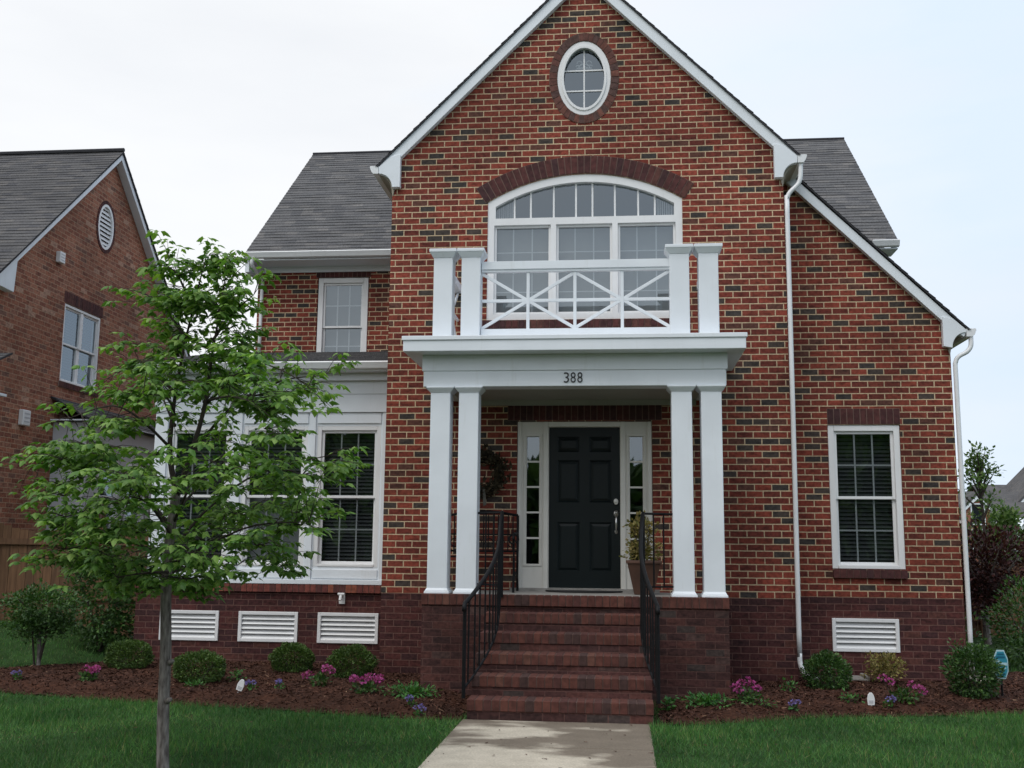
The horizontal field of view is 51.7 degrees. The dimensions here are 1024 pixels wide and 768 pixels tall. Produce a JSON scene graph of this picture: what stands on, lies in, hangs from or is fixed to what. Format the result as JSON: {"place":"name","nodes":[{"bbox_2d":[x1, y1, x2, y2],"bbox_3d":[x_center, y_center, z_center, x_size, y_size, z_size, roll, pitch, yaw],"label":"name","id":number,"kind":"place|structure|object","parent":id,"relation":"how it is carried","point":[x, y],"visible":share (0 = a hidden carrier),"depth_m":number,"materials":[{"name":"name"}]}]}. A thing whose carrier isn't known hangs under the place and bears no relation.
{"place":"outdoors","nodes":[
{"label":"outdoors","id":0,"kind":"place"},
{"bbox_2d":[0,617,1023,767],"bbox_3d":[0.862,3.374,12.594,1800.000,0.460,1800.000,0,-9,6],"label":"lawn","id":1,"kind":"structure","parent":0,"point":[46,651],"depth_m":8.99,"materials":[{"name":"plant"}]},
{"bbox_2d":[0,523,148,637],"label":"wooden fence","id":2,"kind":"object","parent":1,"relation":"on","point":[16,540],"visible":0.23,"depth_m":16.19,"materials":[{"name":"brown wood"}]},
{"bbox_2d":[0,148,189,530],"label":"brick house","id":3,"kind":"structure","parent":1,"relation":"on","point":[74,229],"depth_m":18.96,"materials":[{"name":"red brick"}]},
{"bbox_2d":[59,303,99,388],"bbox_3d":[-8.134,-0.637,19.236,0.610,1.409,1.310,0,-9,6],"label":"window","id":4,"kind":"structure","parent":3,"relation":"in","point":[66,345],"depth_m":19.34,"materials":[{"name":"white plastic"}]},
{"bbox_2d":[97,461,119,527],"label":"window","id":5,"kind":"structure","parent":3,"relation":"in","point":[103,494],"depth_m":19.16,"materials":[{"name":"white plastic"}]},
{"bbox_2d":[99,463,145,529],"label":"window","id":6,"kind":"structure","parent":3,"relation":"in","point":[129,465],"depth_m":20.08,"materials":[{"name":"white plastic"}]},
{"bbox_2d":[57,537,146,652],"bbox_3d":[-5.761,2.911,14.860,1.426,1.749,1.245,0,-9,6],"label":"tall shrub","id":7,"kind":"object","parent":1,"relation":"on","point":[113,617],"visible":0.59,"depth_m":14.60,"materials":[{"name":"green plant"}]},
{"bbox_2d":[0,229,373,767],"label":"young tree","id":8,"kind":"object","parent":1,"relation":"on","point":[80,459],"visible":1,"depth_m":7.62,"materials":[{"name":"green plant"}]},
{"bbox_2d":[0,660,470,719],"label":"mulch bed","id":9,"kind":"object","parent":1,"relation":"on","point":[264,697],"visible":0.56,"depth_m":11.23,"materials":[{"name":"brown wood"}]},
{"bbox_2d":[11,670,21,679],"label":"violet flowers","id":10,"kind":"object","parent":9,"relation":"on","point":[14,674],"visible":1,"depth_m":11.81,"materials":[{"name":"purple plant"}]},
{"bbox_2d":[0,578,87,665],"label":"tree","id":11,"kind":"object","parent":9,"relation":"on","point":[28,618],"visible":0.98,"depth_m":12.97,"materials":[{"name":"green plant"}]},
{"bbox_2d":[77,664,100,681],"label":"pink flowers","id":12,"kind":"object","parent":9,"relation":"on","point":[92,674],"visible":0.99,"depth_m":11.86,"materials":[{"name":"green plant"}]},
{"bbox_2d":[102,639,154,668],"bbox_3d":[-4.749,3.416,13.121,0.620,0.496,0.639,8,-11,-40],"label":"round shrub","id":13,"kind":"object","parent":9,"relation":"on","point":[139,646],"visible":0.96,"depth_m":13.00,"materials":[{"name":"green plant"}]},
{"bbox_2d":[184,678,205,687],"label":"leafy plant","id":14,"kind":"object","parent":9,"relation":"on","point":[189,683],"visible":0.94,"depth_m":11.58,"materials":[{"name":"green plant"}]},
{"bbox_2d":[172,649,226,683],"bbox_3d":[-3.546,3.263,11.975,0.654,0.513,0.654,0,-9,6],"label":"round shrub","id":15,"kind":"object","parent":9,"relation":"on","point":[181,668],"visible":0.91,"depth_m":11.87,"materials":[{"name":"green plant"}]},
{"bbox_2d":[226,669,247,681],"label":"leafy plant","id":16,"kind":"object","parent":9,"relation":"on","point":[237,675],"visible":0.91,"depth_m":12.05,"materials":[{"name":"green plant"}]},
{"bbox_2d":[236,679,244,692],"bbox_3d":[-2.864,3.212,11.113,0.099,0.209,0.014,0,-9,6],"label":"plant marker","id":17,"kind":"object","parent":9,"relation":"on","point":[240,685],"visible":0.98,"depth_m":11.11,"materials":[{"name":"white stone"}]},
{"bbox_2d":[245,679,258,690],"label":"violet flowers","id":18,"kind":"object","parent":9,"relation":"on","point":[248,682],"visible":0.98,"depth_m":11.24,"materials":[{"name":"purple plant"}]},
{"bbox_2d":[274,679,285,688],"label":"violet flowers","id":19,"kind":"object","parent":9,"relation":"on","point":[278,682],"visible":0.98,"depth_m":11.27,"materials":[{"name":"purple plant"}]},
{"bbox_2d":[267,641,315,672],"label":"round shrub","id":20,"kind":"object","parent":9,"relation":"on","point":[277,656],"visible":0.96,"depth_m":12.84,"materials":[{"name":"green plant"}]},
{"bbox_2d":[301,664,335,686],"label":"pink flowers","id":21,"kind":"object","parent":9,"relation":"on","point":[321,676],"visible":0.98,"depth_m":11.50,"materials":[{"name":"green plant"}]},
{"bbox_2d":[325,643,379,677],"bbox_3d":[-1.883,3.308,12.398,0.624,0.537,0.621,0,-9,6],"label":"round shrub","id":22,"kind":"object","parent":9,"relation":"on","point":[343,654],"visible":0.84,"depth_m":12.29,"materials":[{"name":"green plant"}]},
{"bbox_2d":[349,672,384,693],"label":"pink flowers","id":23,"kind":"object","parent":9,"relation":"on","point":[365,684],"visible":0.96,"depth_m":10.98,"materials":[{"name":"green plant"}]},
{"bbox_2d":[374,680,442,698],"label":"leafy plant","id":24,"kind":"object","parent":9,"relation":"on","point":[415,690],"visible":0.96,"depth_m":10.81,"materials":[{"name":"green plant"}]},
{"bbox_2d":[405,695,416,706],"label":"violet flowers","id":25,"kind":"object","parent":9,"relation":"on","point":[410,703],"visible":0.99,"depth_m":10.34,"materials":[{"name":"purple plant"}]},
{"bbox_2d":[413,703,425,716],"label":"violet flowers","id":26,"kind":"object","parent":9,"relation":"on","point":[421,710],"visible":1,"depth_m":10.09,"materials":[{"name":"purple plant"}]},
{"bbox_2d":[132,0,975,724],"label":"brick house","id":27,"kind":"structure","parent":1,"relation":"on","point":[598,274],"depth_m":13.24,"materials":[{"name":"red brick"}]},
{"bbox_2d":[163,426,232,563],"bbox_3d":[-4.297,1.578,14.827,0.900,1.913,0.610,0,-9,6],"label":"window","id":28,"kind":"structure","parent":27,"relation":"in","point":[200,495],"depth_m":14.71,"materials":[{"name":"glass"}]},
{"bbox_2d":[238,426,308,565],"bbox_3d":[-3.228,1.572,14.717,0.910,1.913,0.610,0,-9,6],"label":"window","id":29,"kind":"structure","parent":27,"relation":"in","point":[277,448],"depth_m":14.53,"materials":[{"name":"glass"}]},
{"bbox_2d":[316,278,368,351],"bbox_3d":[-2.763,-0.959,17.665,0.840,1.525,0.610,0,-9,6],"label":"window","id":30,"kind":"structure","parent":27,"relation":"in","point":[342,321],"depth_m":17.50,"materials":[{"name":"grey glass"}]},
{"bbox_2d":[313,426,380,566],"bbox_3d":[-2.203,1.566,14.611,0.890,1.913,0.610,0,-9,6],"label":"window","id":31,"kind":"structure","parent":27,"relation":"in","point":[353,542],"depth_m":14.45,"materials":[{"name":"glass"}]},
{"bbox_2d":[450,510,518,592],"bbox_3d":[-0.376,1.974,12.560,0.970,0.968,0.579,0,-9,6],"label":"iron railing","id":32,"kind":"object","parent":27,"relation":"on","point":[513,542],"visible":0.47,"depth_m":12.79,"materials":[{"name":"black metal"}]},
{"bbox_2d":[456,444,512,505],"bbox_3d":[-0.340,1.110,12.977,0.719,0.778,0.216,0,-9,6],"label":"wreath","id":33,"kind":"object","parent":27,"relation":"attached to","point":[497,473],"visible":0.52,"depth_m":12.96,"materials":[{"name":"green plant"}]},
{"bbox_2d":[557,42,610,114],"bbox_3d":[0.966,-3.929,14.017,0.800,1.010,0.624,0,-9,6],"label":"oval window","id":34,"kind":"structure","parent":27,"relation":"in","point":[583,88],"depth_m":13.81,"materials":[{"name":"white plastic"}]},
{"bbox_2d":[486,174,682,319],"bbox_3d":[0.946,-1.729,13.702,2.600,1.945,0.618,0,-9,6],"label":"arched window","id":35,"kind":"structure","parent":27,"relation":"in","point":[620,217],"depth_m":13.52,"materials":[{"name":"grey glass"}]},
{"bbox_2d":[549,428,620,588],"bbox_3d":[0.886,1.504,12.934,0.870,1.955,0.106,0,-9,6],"label":"front door","id":36,"kind":"structure","parent":27,"relation":"in","point":[584,463],"depth_m":12.96,"materials":[{"name":"black paint"}]},
{"bbox_2d":[619,510,662,594],"bbox_3d":[1.482,1.920,12.111,0.526,0.966,0.547,0,-9,6],"label":"potted plant","id":37,"kind":"object","parent":27,"relation":"on","point":[634,567],"visible":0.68,"depth_m":12.01,"materials":[{"name":"green plant"}]},
{"bbox_2d":[827,425,905,568],"bbox_3d":[4.458,1.451,13.500,0.880,1.793,0.610,0,-9,6],"label":"window","id":38,"kind":"structure","parent":27,"relation":"in","point":[859,495],"depth_m":13.34,"materials":[{"name":"glass"}]},
{"bbox_2d":[654,671,1023,726],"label":"mulch bed","id":39,"kind":"object","parent":1,"relation":"on","point":[731,711],"visible":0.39,"depth_m":10.62,"materials":[{"name":"brown wood"}]},
{"bbox_2d":[658,695,675,711],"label":"leafy plant","id":40,"kind":"object","parent":39,"relation":"on","point":[667,698],"visible":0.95,"depth_m":10.51,"materials":[{"name":"green plant"}]},
{"bbox_2d":[672,690,744,708],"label":"leafy plant","id":41,"kind":"object","parent":39,"relation":"on","point":[710,699],"visible":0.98,"depth_m":10.44,"materials":[{"name":"green plant"}]},
{"bbox_2d":[729,676,762,704],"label":"pink flowers","id":42,"kind":"object","parent":39,"relation":"on","point":[748,698],"visible":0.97,"depth_m":10.65,"materials":[{"name":"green plant"}]},
{"bbox_2d":[754,696,777,707],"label":"leafy plant","id":43,"kind":"object","parent":39,"relation":"on","point":[767,704],"visible":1,"depth_m":10.46,"materials":[{"name":"green plant"}]},
{"bbox_2d":[780,676,799,691],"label":"leafy plant","id":44,"kind":"object","parent":39,"relation":"on","point":[788,684],"visible":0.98,"depth_m":11.41,"materials":[{"name":"green plant"}]},
{"bbox_2d":[788,699,800,710],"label":"violet flowers","id":45,"kind":"object","parent":39,"relation":"on","point":[792,704],"visible":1,"depth_m":10.41,"materials":[{"name":"purple plant"}]},
{"bbox_2d":[800,648,853,689],"bbox_3d":[3.498,3.236,11.765,0.591,0.584,0.589,0,-9,6],"label":"round shrub","id":46,"kind":"object","parent":39,"relation":"on","point":[839,664],"visible":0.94,"depth_m":11.68,"materials":[{"name":"green plant"}]},
{"bbox_2d":[838,687,864,702],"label":"leafy plant","id":47,"kind":"object","parent":39,"relation":"on","point":[850,696],"visible":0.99,"depth_m":10.70,"materials":[{"name":"green plant"}]},
{"bbox_2d":[848,673,869,681],"bbox_3d":[4.098,3.560,12.671,0.300,0.150,0.370,0,-9,6],"label":"splash block","id":48,"kind":"object","parent":39,"relation":"on","point":[859,677],"depth_m":12.54,"materials":[{"name":"concrete"}]},
{"bbox_2d":[867,693,874,705],"bbox_3d":[3.598,3.204,10.585,0.076,0.217,0.014,0,-9,6],"label":"plant marker","id":49,"kind":"object","parent":39,"relation":"on","point":[870,699],"visible":0.96,"depth_m":10.59,"materials":[{"name":"white plastic"}]},
{"bbox_2d":[860,651,908,683],"bbox_3d":[4.344,3.372,12.347,0.551,0.528,0.575,0,-9,6],"label":"loose shrub","id":50,"kind":"object","parent":39,"relation":"on","point":[880,666],"visible":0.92,"depth_m":12.29,"materials":[{"name":"yellow plant"}]},
{"bbox_2d":[883,695,895,707],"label":"violet flowers","id":51,"kind":"object","parent":39,"relation":"on","point":[887,701],"visible":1,"depth_m":10.58,"materials":[{"name":"purple plant"}]},
{"bbox_2d":[877,674,927,704],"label":"pink flowers","id":52,"kind":"object","parent":39,"relation":"on","point":[905,692],"visible":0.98,"depth_m":10.74,"materials":[{"name":"green plant"}]},
{"bbox_2d":[939,637,1005,699],"bbox_3d":[4.931,3.067,11.294,0.642,0.823,0.655,5,-10,-29],"label":"round shrub","id":53,"kind":"object","parent":39,"relation":"on","point":[957,661],"visible":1,"depth_m":11.20,"materials":[{"name":"green plant"}]},
{"bbox_2d":[993,650,1008,696],"bbox_3d":[5.257,3.178,11.354,0.151,0.627,0.042,0,-9,6],"label":"yard sign","id":54,"kind":"object","parent":39,"relation":"on","point":[1000,655],"visible":0.64,"depth_m":11.36,"materials":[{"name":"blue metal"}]},
{"bbox_2d":[965,611,987,661],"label":"loose shrub","id":55,"kind":"object","parent":1,"relation":"on","point":[976,618],"visible":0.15,"depth_m":14.59,"materials":[{"name":"green plant"}]},
{"bbox_2d":[957,440,1005,559],"bbox_3d":[11.600,3.632,26.262,1.488,4.486,1.310,8,-11,-40],"label":"leafy tree","id":56,"kind":"object","parent":1,"relation":"on","point":[978,470],"visible":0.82,"depth_m":26.31,"materials":[{"name":"green plant"}]},
{"bbox_2d":[958,491,1023,561],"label":"brick house","id":57,"kind":"structure","parent":1,"relation":"on","point":[1011,498],"depth_m":69.94,"materials":[{"name":"red brick"},{"name":"dark roof shingle"},{"name":"white painted wood"}]},
{"bbox_2d":[970,503,985,524],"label":"window","id":58,"kind":"structure","parent":57,"relation":"in","point":[972,508],"depth_m":68.53,"materials":[{"name":"white paint"}]},
{"bbox_2d":[967,467,1023,501],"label":"roof","id":59,"kind":"structure","parent":57,"relation":"attached to","point":[1015,483],"depth_m":77.00,"materials":[{"name":"grey"}]},
{"bbox_2d":[960,518,1023,644],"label":"purple tree","id":60,"kind":"object","parent":1,"relation":"on","point":[984,584],"visible":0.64,"depth_m":18.64,"materials":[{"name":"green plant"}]},
{"bbox_2d":[961,499,1023,562],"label":"leafy tree","id":61,"kind":"object","parent":1,"relation":"on","point":[1007,516],"visible":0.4,"depth_m":26.94,"materials":[{"name":"green plant"}]},
{"bbox_2d":[962,562,1023,637],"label":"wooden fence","id":62,"kind":"object","parent":1,"relation":"on","point":[979,627],"visible":0.05,"depth_m":20.20,"materials":[{"name":"brown wood"}]},
{"bbox_2d":[979,574,1023,669],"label":"tall shrub","id":63,"kind":"object","parent":1,"relation":"on","point":[1015,640],"visible":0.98,"depth_m":15.22,"materials":[{"name":"green plant"}]},
{"bbox_2d":[996,524,1022,560],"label":"leafy tree","id":64,"kind":"object","parent":1,"relation":"on","point":[1013,543],"visible":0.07,"depth_m":30.19,"materials":[{"name":"green plant"}]},
{"bbox_2d":[0,0,1023,490],"label":"sky","id":65,"kind":"structure","parent":0,"point":[216,108],"materials":[{"name":"white"}]},
{"bbox_2d":[418,719,656,767],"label":"front walk","id":66,"kind":"structure","parent":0,"point":[507,745],"depth_m":8.62,"materials":[{"name":"concrete"}]},
{"bbox_2d":[545,590,622,592],"bbox_3d":[0.839,2.442,12.426,0.920,0.015,0.359,0,-9,6],"label":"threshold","id":67,"kind":"object","parent":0,"point":[576,591],"depth_m":12.34,"materials":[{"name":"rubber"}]}
]}

